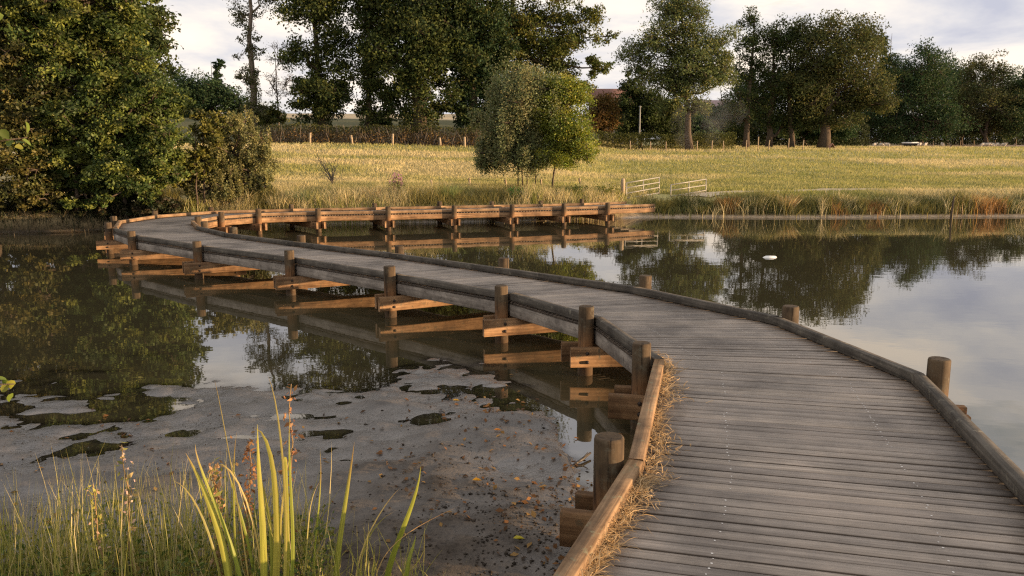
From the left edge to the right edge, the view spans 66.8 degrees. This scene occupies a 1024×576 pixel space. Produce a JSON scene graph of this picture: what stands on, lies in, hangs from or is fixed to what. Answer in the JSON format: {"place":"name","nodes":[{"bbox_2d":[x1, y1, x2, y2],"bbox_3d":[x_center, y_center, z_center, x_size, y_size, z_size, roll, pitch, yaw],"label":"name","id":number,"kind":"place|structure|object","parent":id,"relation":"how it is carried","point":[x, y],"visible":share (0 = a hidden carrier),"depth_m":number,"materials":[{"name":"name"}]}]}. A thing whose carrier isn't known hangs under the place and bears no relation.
{"place":"outdoors","nodes":[
{"label":"outdoors","id":0,"kind":"place"},
{"bbox_2d":[0,217,1023,481],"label":"water","id":1,"kind":"structure","parent":0,"point":[914,293],"depth_m":11.16,"materials":[{"name":"grey liquid"}]},
{"bbox_2d":[572,452,590,465],"bbox_3d":[0.492,1.196,5.451,0.035,0.071,0.233,8,13,40],"label":"stick","id":2,"kind":"object","parent":1,"relation":"in","point":[586,455],"visible":0.92,"depth_m":5.44,"materials":[{"name":"brown wood"}]},
{"bbox_2d":[950,196,954,218],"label":"reed","id":3,"kind":"object","parent":1,"relation":"in","point":[951,214],"visible":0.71,"depth_m":26.50,"materials":[{"name":"green plant"}]},
{"bbox_2d":[0,113,1023,575],"bbox_3d":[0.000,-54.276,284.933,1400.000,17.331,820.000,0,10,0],"label":"ground","id":4,"kind":"structure","parent":0,"point":[422,389],"depth_m":5.62,"materials":[{"name":"brown soil"}]},
{"bbox_2d":[0,6,30,401],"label":"hazel shrub","id":5,"kind":"object","parent":4,"relation":"on","point":[6,384],"visible":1,"depth_m":3.31,"materials":[{"name":"green plant"}]},
{"bbox_2d":[1,193,60,214],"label":"bramble bush","id":6,"kind":"object","parent":4,"relation":"on","point":[38,209],"visible":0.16,"depth_m":22.36,"materials":[{"name":"green plant"}]},
{"bbox_2d":[0,0,94,212],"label":"alder tree","id":7,"kind":"object","parent":4,"relation":"on","point":[29,185],"visible":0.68,"depth_m":20.97,"materials":[{"name":"green plant"}]},
{"bbox_2d":[0,464,115,575],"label":"rush clump","id":8,"kind":"object","parent":4,"relation":"on","point":[11,561],"visible":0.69,"depth_m":3.59,"materials":[{"name":"green plant"}]},
{"bbox_2d":[48,194,131,217],"bbox_3d":[-12.339,-2.442,22.899,2.579,0.946,1.687,0,10,0],"label":"bramble bush","id":9,"kind":"object","parent":4,"relation":"on","point":[117,205],"visible":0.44,"depth_m":22.36,"materials":[{"name":"green plant"}]},
{"bbox_2d":[0,0,187,173],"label":"ash tree","id":10,"kind":"object","parent":4,"relation":"on","point":[154,37],"visible":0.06,"depth_m":32.16,"materials":[{"name":"green plant"}]},
{"bbox_2d":[0,0,195,218],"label":"alder tree","id":11,"kind":"object","parent":4,"relation":"on","point":[119,160],"visible":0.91,"depth_m":21.38,"materials":[{"name":"green plant"}]},
{"bbox_2d":[84,483,111,575],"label":"willowherb","id":12,"kind":"object","parent":4,"relation":"on","point":[96,491],"visible":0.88,"depth_m":3.37,"materials":[{"name":"brown plant"}]},
{"bbox_2d":[0,197,206,235],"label":"bank grass","id":13,"kind":"structure","parent":4,"relation":"on","point":[19,212],"depth_m":22.13,"materials":[{"name":"green plant"}]},
{"bbox_2d":[15,440,229,575],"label":"rush clump","id":14,"kind":"object","parent":4,"relation":"on","point":[111,541],"visible":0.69,"depth_m":3.61,"materials":[{"name":"green plant"}]},
{"bbox_2d":[116,442,139,575],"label":"willowherb","id":15,"kind":"object","parent":4,"relation":"on","point":[127,493],"visible":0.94,"depth_m":3.41,"materials":[{"name":"brown plant"}]},
{"bbox_2d":[102,188,185,219],"bbox_3d":[-10.815,-2.329,22.921,2.199,1.325,1.598,1,10,9],"label":"bramble bush","id":16,"kind":"object","parent":4,"relation":"on","point":[165,204],"visible":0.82,"depth_m":22.44,"materials":[{"name":"green plant"}]},
{"bbox_2d":[0,475,336,575],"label":"undergrowth","id":17,"kind":"object","parent":4,"relation":"on","point":[186,559],"visible":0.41,"depth_m":3.73,"materials":[{"name":"green plant"}]},
{"bbox_2d":[163,186,183,199],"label":"grass tussock","id":18,"kind":"object","parent":4,"relation":"on","point":[175,196],"depth_m":23.76,"materials":[{"name":"plant"}]},
{"bbox_2d":[155,67,249,117],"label":"distant oak","id":19,"kind":"object","parent":4,"relation":"on","point":[208,94],"visible":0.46,"depth_m":99.90,"materials":[{"name":"green plant"}]},
{"bbox_2d":[170,108,235,209],"bbox_3d":[-9.419,-3.759,23.672,2.213,3.370,1.236,0,10,0],"label":"alder sapling","id":20,"kind":"object","parent":4,"relation":"on","point":[211,129],"visible":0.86,"depth_m":23.48,"materials":[{"name":"green plant"}]},
{"bbox_2d":[206,457,228,575],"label":"dock stalk","id":21,"kind":"object","parent":4,"relation":"on","point":[216,491],"visible":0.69,"depth_m":3.50,"materials":[{"name":"brown plant"}]},
{"bbox_2d":[211,58,226,83],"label":"distant cypress","id":22,"kind":"object","parent":4,"relation":"on","point":[217,67],"visible":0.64,"depth_m":102.37,"materials":[{"name":"green plant"}]},
{"bbox_2d":[181,104,280,208],"bbox_3d":[-8.916,-4.031,24.462,3.107,3.416,2.400,0,10,0],"label":"willow bush","id":23,"kind":"object","parent":4,"relation":"on","point":[237,174],"visible":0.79,"depth_m":24.20,"materials":[{"name":"green plant"}]},
{"bbox_2d":[217,204,245,209],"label":"grass tussock","id":24,"kind":"object","parent":4,"relation":"on","point":[232,207],"depth_m":23.80,"materials":[{"name":"plant"}]},
{"bbox_2d":[238,438,256,575],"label":"dock stalk","id":25,"kind":"object","parent":4,"relation":"on","point":[246,457],"visible":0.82,"depth_m":3.60,"materials":[{"name":"brown plant"}]},
{"bbox_2d":[177,377,320,575],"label":"iris plant","id":26,"kind":"object","parent":4,"relation":"on","point":[274,560],"visible":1,"depth_m":3.17,"materials":[{"name":"green plant"}]},
{"bbox_2d":[226,0,280,134],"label":"poplar tree","id":27,"kind":"object","parent":4,"relation":"on","point":[251,78],"visible":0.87,"depth_m":71.31,"materials":[{"name":"green plant"}]},
{"bbox_2d":[144,439,373,575],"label":"rush clump","id":28,"kind":"object","parent":4,"relation":"on","point":[206,547],"visible":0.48,"depth_m":3.77,"materials":[{"name":"green plant"}]},
{"bbox_2d":[258,101,289,133],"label":"hawthorn bush","id":29,"kind":"object","parent":4,"relation":"on","point":[274,116],"visible":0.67,"depth_m":76.17,"materials":[{"name":"green plant"}]},
{"bbox_2d":[261,192,292,208],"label":"grass tussock","id":30,"kind":"object","parent":4,"relation":"on","point":[273,205],"depth_m":24.33,"materials":[{"name":"plant"}]},
{"bbox_2d":[260,42,296,131],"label":"dead tree","id":31,"kind":"object","parent":4,"relation":"on","point":[273,85],"visible":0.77,"depth_m":77.47,"materials":[{"name":"brown plant"}]},
{"bbox_2d":[0,399,577,575],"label":"mud crumbs","id":32,"kind":"object","parent":4,"relation":"on","point":[490,535],"visible":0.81,"depth_m":4.47,"materials":[{"name":"brown soil"}]},
{"bbox_2d":[283,384,304,575],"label":"dock stalk","id":33,"kind":"object","parent":4,"relation":"on","point":[295,452],"visible":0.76,"depth_m":3.52,"materials":[{"name":"brown plant"}]},
{"bbox_2d":[1,369,591,571],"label":"fallen leaves","id":34,"kind":"object","parent":4,"relation":"on","point":[533,514],"depth_m":5.06,"materials":[{"name":"brown plant"}]},
{"bbox_2d":[283,187,312,208],"bbox_3d":[-6.807,-2.894,24.815,1.379,0.695,1.304,0,10,0],"label":"grass tussock","id":35,"kind":"object","parent":4,"relation":"on","point":[301,196],"depth_m":24.66,"materials":[{"name":"green plant"}]},
{"bbox_2d":[267,0,360,142],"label":"maple tree","id":36,"kind":"object","parent":4,"relation":"on","point":[330,98],"visible":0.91,"depth_m":66.29,"materials":[{"name":"green plant"}]},
{"bbox_2d":[313,150,344,183],"bbox_3d":[-7.004,-4.487,29.711,1.101,1.725,1.395,2,10,10],"label":"bare shrub","id":37,"kind":"object","parent":4,"relation":"on","point":[330,177],"visible":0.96,"depth_m":29.71,"materials":[{"name":"brown plant"}]},
{"bbox_2d":[313,446,353,575],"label":"iris plant","id":38,"kind":"object","parent":4,"relation":"on","point":[340,532],"visible":0.94,"depth_m":3.54,"materials":[{"name":"green plant"}]},
{"bbox_2d":[244,122,485,146],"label":"brown hedge","id":39,"kind":"object","parent":4,"relation":"on","point":[311,129],"visible":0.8,"depth_m":65.66,"materials":[{"name":"brown leaf"},{"name":"bark"}]},
{"bbox_2d":[265,509,467,575],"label":"rush clump","id":40,"kind":"object","parent":4,"relation":"on","point":[375,564],"visible":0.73,"depth_m":3.51,"materials":[{"name":"green plant"}]},
{"bbox_2d":[267,133,465,146],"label":"meadow fence","id":41,"kind":"object","parent":4,"relation":"on","point":[440,145],"visible":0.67,"depth_m":64.77,"materials":[{"name":"brown wood"}]},
{"bbox_2d":[340,0,400,142],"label":"oak tree","id":42,"kind":"object","parent":4,"relation":"on","point":[369,83],"visible":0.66,"depth_m":67.05,"materials":[{"name":"green plant"}]},
{"bbox_2d":[358,184,387,201],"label":"grass tussock","id":43,"kind":"object","parent":4,"relation":"on","point":[372,191],"depth_m":25.55,"materials":[{"name":"plant"}]},
{"bbox_2d":[372,110,393,136],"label":"hazel bush","id":44,"kind":"object","parent":4,"relation":"on","point":[385,123],"visible":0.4,"depth_m":73.08,"materials":[{"name":"green plant"}]},
{"bbox_2d":[387,173,404,198],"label":"leafy plant","id":45,"kind":"object","parent":4,"relation":"on","point":[395,182],"visible":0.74,"depth_m":25.95,"materials":[{"name":"green plant"}]},
{"bbox_2d":[356,468,449,575],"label":"iris plant","id":46,"kind":"object","parent":4,"relation":"on","point":[400,536],"visible":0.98,"depth_m":3.37,"materials":[{"name":"green plant"}]},
{"bbox_2d":[169,178,654,228],"bbox_3d":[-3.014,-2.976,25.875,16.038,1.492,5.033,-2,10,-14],"label":"bank grass","id":47,"kind":"structure","parent":4,"relation":"on","point":[356,200],"depth_m":25.48,"materials":[{"name":"green plant"}]},
{"bbox_2d":[343,0,494,144],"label":"oak tree","id":48,"kind":"object","parent":4,"relation":"on","point":[421,70],"visible":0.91,"depth_m":65.14,"materials":[{"name":"green plant"}]},
{"bbox_2d":[436,184,461,202],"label":"grass tussock","id":49,"kind":"object","parent":4,"relation":"on","point":[451,192],"depth_m":25.96,"materials":[{"name":"green plant"}]},
{"bbox_2d":[433,0,521,141],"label":"oak tree","id":50,"kind":"object","parent":4,"relation":"on","point":[491,41],"visible":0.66,"depth_m":66.41,"materials":[{"name":"green plant"}]},
{"bbox_2d":[430,178,580,185],"bbox_3d":[-0.232,-3.687,29.396,5.726,0.981,0.094,0,10,0],"label":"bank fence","id":51,"kind":"object","parent":4,"relation":"on","point":[469,181],"visible":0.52,"depth_m":29.30,"materials":[{"name":"brown wood"}]},
{"bbox_2d":[507,186,524,202],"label":"leafy plant","id":52,"kind":"object","parent":4,"relation":"on","point":[519,190],"visible":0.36,"depth_m":26.34,"materials":[{"name":"green plant"}]},
{"bbox_2d":[467,51,571,186],"bbox_3d":[0.465,-5.747,27.963,4.198,5.476,3.524,0,10,0],"label":"willow tree","id":53,"kind":"object","parent":4,"relation":"on","point":[513,103],"visible":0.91,"depth_m":27.38,"materials":[{"name":"green plant"}]},
{"bbox_2d":[47,139,1023,213],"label":"meadow grass","id":54,"kind":"structure","parent":4,"relation":"on","point":[1003,179],"depth_m":44.42,"materials":[{"name":"plant"}]},
{"bbox_2d":[487,0,622,124],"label":"oak tree","id":55,"kind":"object","parent":4,"relation":"on","point":[554,46],"visible":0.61,"depth_m":70.52,"materials":[{"name":"green plant"}]},
{"bbox_2d":[96,199,1023,575],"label":"boardwalk","id":56,"kind":"structure","parent":4,"relation":"on","point":[810,453],"depth_m":4.92,"materials":[{"name":"grey wood"}]},
{"bbox_2d":[526,73,604,187],"bbox_3d":[1.860,-5.273,27.615,2.962,4.692,2.405,0,10,0],"label":"birch tree","id":57,"kind":"object","parent":4,"relation":"on","point":[573,141],"visible":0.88,"depth_m":27.18,"materials":[{"name":"green plant"}]},
{"bbox_2d":[570,181,591,194],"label":"leafy plant","id":58,"kind":"object","parent":4,"relation":"on","point":[577,189],"visible":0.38,"depth_m":27.27,"materials":[{"name":"green plant"}]},
{"bbox_2d":[578,90,624,133],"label":"round bush","id":59,"kind":"object","parent":4,"relation":"on","point":[606,118],"visible":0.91,"depth_m":82.88,"materials":[{"name":"brown plant"}]},
{"bbox_2d":[595,182,619,195],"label":"leafy plant","id":60,"kind":"object","parent":4,"relation":"on","point":[601,188],"visible":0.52,"depth_m":27.45,"materials":[{"name":"green plant"}]},
{"bbox_2d":[589,89,634,145],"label":"farmhouse","id":61,"kind":"object","parent":4,"relation":"on","point":[600,91],"visible":0.02,"depth_m":124.11,"materials":[{"name":"tile"}]},
{"bbox_2d":[621,178,624,196],"bbox_3d":[4.027,-3.444,28.222,0.143,1.074,0.150,0,10,0],"label":"gate post","id":62,"kind":"object","parent":4,"relation":"on","point":[622,184],"visible":0.57,"depth_m":28.12,"materials":[{"name":"brown wood"}]},
{"bbox_2d":[626,177,659,198],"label":"metal gate","id":63,"kind":"structure","parent":62,"relation":"attached to","point":[658,187],"depth_m":28.99,"materials":[{"name":"silver metal"}]},
{"bbox_2d":[638,106,640,148],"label":"utility pole","id":64,"kind":"object","parent":4,"relation":"on","point":[639,119],"visible":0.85,"depth_m":84.53,"materials":[{"name":"grey wood"}]},
{"bbox_2d":[611,71,692,145],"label":"lime tree","id":65,"kind":"object","parent":4,"relation":"on","point":[631,98],"visible":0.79,"depth_m":88.61,"materials":[{"name":"green plant"}]},
{"bbox_2d":[649,197,673,211],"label":"grass tussock","id":66,"kind":"object","parent":4,"relation":"on","point":[662,202],"depth_m":27.63,"materials":[{"name":"green plant"}]},
{"bbox_2d":[594,130,736,149],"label":"clipped hedge","id":67,"kind":"object","parent":4,"relation":"on","point":[657,138],"visible":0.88,"depth_m":84.03,"materials":[{"name":"green plant"}]},
{"bbox_2d":[611,0,747,150],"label":"ash tree","id":68,"kind":"object","parent":4,"relation":"on","point":[682,72],"visible":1,"depth_m":80.19,"materials":[{"name":"green plant"}]},
{"bbox_2d":[670,179,706,196],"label":"metal gate","id":69,"kind":"structure","parent":4,"relation":"on","point":[705,185],"depth_m":29.96,"materials":[{"name":"silver metal"}]},
{"bbox_2d":[665,108,722,143],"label":"thicket bush","id":70,"kind":"object","parent":4,"relation":"on","point":[705,125],"visible":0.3,"depth_m":92.12,"materials":[{"name":"green plant"}]},
{"bbox_2d":[696,205,711,213],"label":"grass tussock","id":71,"kind":"object","parent":4,"relation":"on","point":[703,209],"depth_m":27.42,"materials":[{"name":"green plant"}]},
{"bbox_2d":[690,100,729,143],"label":"farmhouse","id":72,"kind":"object","parent":4,"relation":"on","point":[715,102],"depth_m":155.37,"materials":[{"name":"stone"}]},
{"bbox_2d":[630,137,803,150],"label":"meadow fence","id":73,"kind":"object","parent":4,"relation":"on","point":[723,144],"visible":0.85,"depth_m":81.09,"materials":[{"name":"brown wood"}]},
{"bbox_2d":[712,195,741,214],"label":"grass tussock","id":74,"kind":"object","parent":4,"relation":"on","point":[728,203],"depth_m":27.32,"materials":[{"name":"plant"}]},
{"bbox_2d":[697,99,777,142],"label":"thicket bush","id":75,"kind":"object","parent":4,"relation":"on","point":[718,117],"visible":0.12,"depth_m":115.93,"materials":[{"name":"green plant"}]},
{"bbox_2d":[698,72,780,120],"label":"distant tree","id":76,"kind":"object","parent":4,"relation":"on","point":[717,107],"visible":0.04,"depth_m":144.87,"materials":[{"name":"green plant"}]},
{"bbox_2d":[717,5,778,147],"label":"ash tree","id":77,"kind":"object","parent":4,"relation":"on","point":[735,111],"visible":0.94,"depth_m":94.63,"materials":[{"name":"green plant"}]},
{"bbox_2d":[735,194,770,213],"bbox_3d":[8.543,-3.008,27.587,1.383,0.713,1.384,0,10,0],"label":"grass tussock","id":78,"kind":"object","parent":4,"relation":"on","point":[754,204],"depth_m":27.36,"materials":[{"name":"plant"}]},
{"bbox_2d":[739,13,822,147],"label":"oak tree","id":79,"kind":"object","parent":4,"relation":"on","point":[772,121],"visible":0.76,"depth_m":96.00,"materials":[{"name":"green plant"}]},
{"bbox_2d":[774,193,803,213],"bbox_3d":[9.706,-3.050,27.597,1.368,0.758,1.365,-8,13,-40],"label":"grass tussock","id":80,"kind":"object","parent":4,"relation":"on","point":[791,201],"depth_m":27.36,"materials":[{"name":"plant"}]},
{"bbox_2d":[708,119,870,146],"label":"field hedgerow","id":81,"kind":"object","parent":4,"relation":"on","point":[779,141],"visible":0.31,"depth_m":115.94,"materials":[{"name":"green plant"}]},
{"bbox_2d":[758,55,844,116],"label":"distant tree","id":82,"kind":"object","parent":4,"relation":"on","point":[793,92],"visible":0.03,"depth_m":142.16,"materials":[{"name":"green plant"}]},
{"bbox_2d":[763,101,861,145],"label":"thicket bush","id":83,"kind":"object","parent":4,"relation":"on","point":[841,134],"visible":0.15,"depth_m":114.97,"materials":[{"name":"green plant"}]},
{"bbox_2d":[636,183,1023,218],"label":"bank grass","id":84,"kind":"structure","parent":4,"relation":"on","point":[936,203],"depth_m":27.55,"materials":[{"name":"green plant"}]},
{"bbox_2d":[768,9,903,148],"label":"oak tree","id":85,"kind":"object","parent":4,"relation":"on","point":[816,85],"visible":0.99,"depth_m":93.53,"materials":[{"name":"green plant"}]},
{"bbox_2d":[843,196,874,210],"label":"grass tussock","id":86,"kind":"object","parent":4,"relation":"on","point":[865,202],"depth_m":27.59,"materials":[{"name":"plant"}]},
{"bbox_2d":[842,100,919,143],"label":"thicket bush","id":87,"kind":"object","parent":4,"relation":"on","point":[873,119],"visible":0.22,"depth_m":144.40,"materials":[{"name":"green plant"}]},
{"bbox_2d":[876,29,892,144],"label":"pine tree","id":88,"kind":"object","parent":4,"relation":"on","point":[886,36],"visible":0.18,"depth_m":144.47,"materials":[{"name":"green plant"}]},
{"bbox_2d":[894,196,917,210],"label":"grass tussock","id":89,"kind":"object","parent":4,"relation":"on","point":[912,201],"depth_m":27.65,"materials":[{"name":"green plant"}]},
{"bbox_2d":[867,54,951,114],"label":"distant tree","id":90,"kind":"object","parent":4,"relation":"on","point":[907,72],"visible":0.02,"depth_m":171.45,"materials":[{"name":"green plant"}]},
{"bbox_2d":[872,35,992,145],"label":"oak tree","id":91,"kind":"object","parent":4,"relation":"on","point":[939,113],"visible":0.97,"depth_m":141.28,"materials":[{"name":"green plant"}]},
{"bbox_2d":[848,114,1023,144],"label":"field hedgerow","id":92,"kind":"object","parent":4,"relation":"on","point":[971,139],"visible":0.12,"depth_m":161.87,"materials":[{"name":"green plant"}]},
{"bbox_2d":[880,139,1016,145],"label":"pasture fence","id":93,"kind":"object","parent":4,"relation":"on","point":[960,142],"visible":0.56,"depth_m":152.35,"materials":[{"name":"brown wood"}]},
{"bbox_2d":[917,48,999,106],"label":"distant tree","id":94,"kind":"object","parent":4,"relation":"on","point":[955,70],"visible":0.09,"depth_m":175.49,"materials":[{"name":"green plant"}]},
{"bbox_2d":[924,73,999,144],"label":"oak tree","id":95,"kind":"object","parent":4,"relation":"on","point":[965,132],"visible":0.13,"depth_m":153.07,"materials":[{"name":"green plant"}]},
{"bbox_2d":[959,192,992,212],"bbox_3d":[16.606,-3.105,28.003,1.411,0.757,1.436,-3,10,-19],"label":"grass tussock","id":96,"kind":"object","parent":4,"relation":"on","point":[965,198],"depth_m":27.72,"materials":[{"name":"plant"}]},
{"bbox_2d":[946,48,1023,142],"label":"oak tree","id":97,"kind":"object","parent":4,"relation":"on","point":[986,95],"visible":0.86,"depth_m":146.95,"materials":[{"name":"green plant"}]},
{"bbox_2d":[966,65,1023,105],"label":"distant tree","id":98,"kind":"object","parent":4,"relation":"on","point":[1011,80],"visible":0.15,"depth_m":173.54,"materials":[{"name":"green plant"}]},
{"bbox_2d":[984,67,1023,143],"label":"oak tree","id":99,"kind":"object","parent":4,"relation":"on","point":[1014,128],"visible":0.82,"depth_m":145.39,"materials":[{"name":"green plant"}]},
{"bbox_2d":[74,0,1023,139],"label":"sky","id":100,"kind":"structure","parent":0,"point":[968,27],"materials":[{"name":"white"}]},
{"bbox_2d":[579,350,713,575],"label":"dry grass","id":101,"kind":"structure","parent":0,"point":[623,517],"depth_m":3.79,"materials":[{"name":"beige plant"}]},
{"bbox_2d":[685,188,997,196],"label":"path","id":102,"kind":"structure","parent":0,"point":[705,195],"depth_m":31.29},
{"bbox_2d":[902,142,918,146],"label":"feed trough","id":103,"kind":"object","parent":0,"point":[904,144],"visible":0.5,"depth_m":120.62,"materials":[{"name":"silver metal"}]}
]}

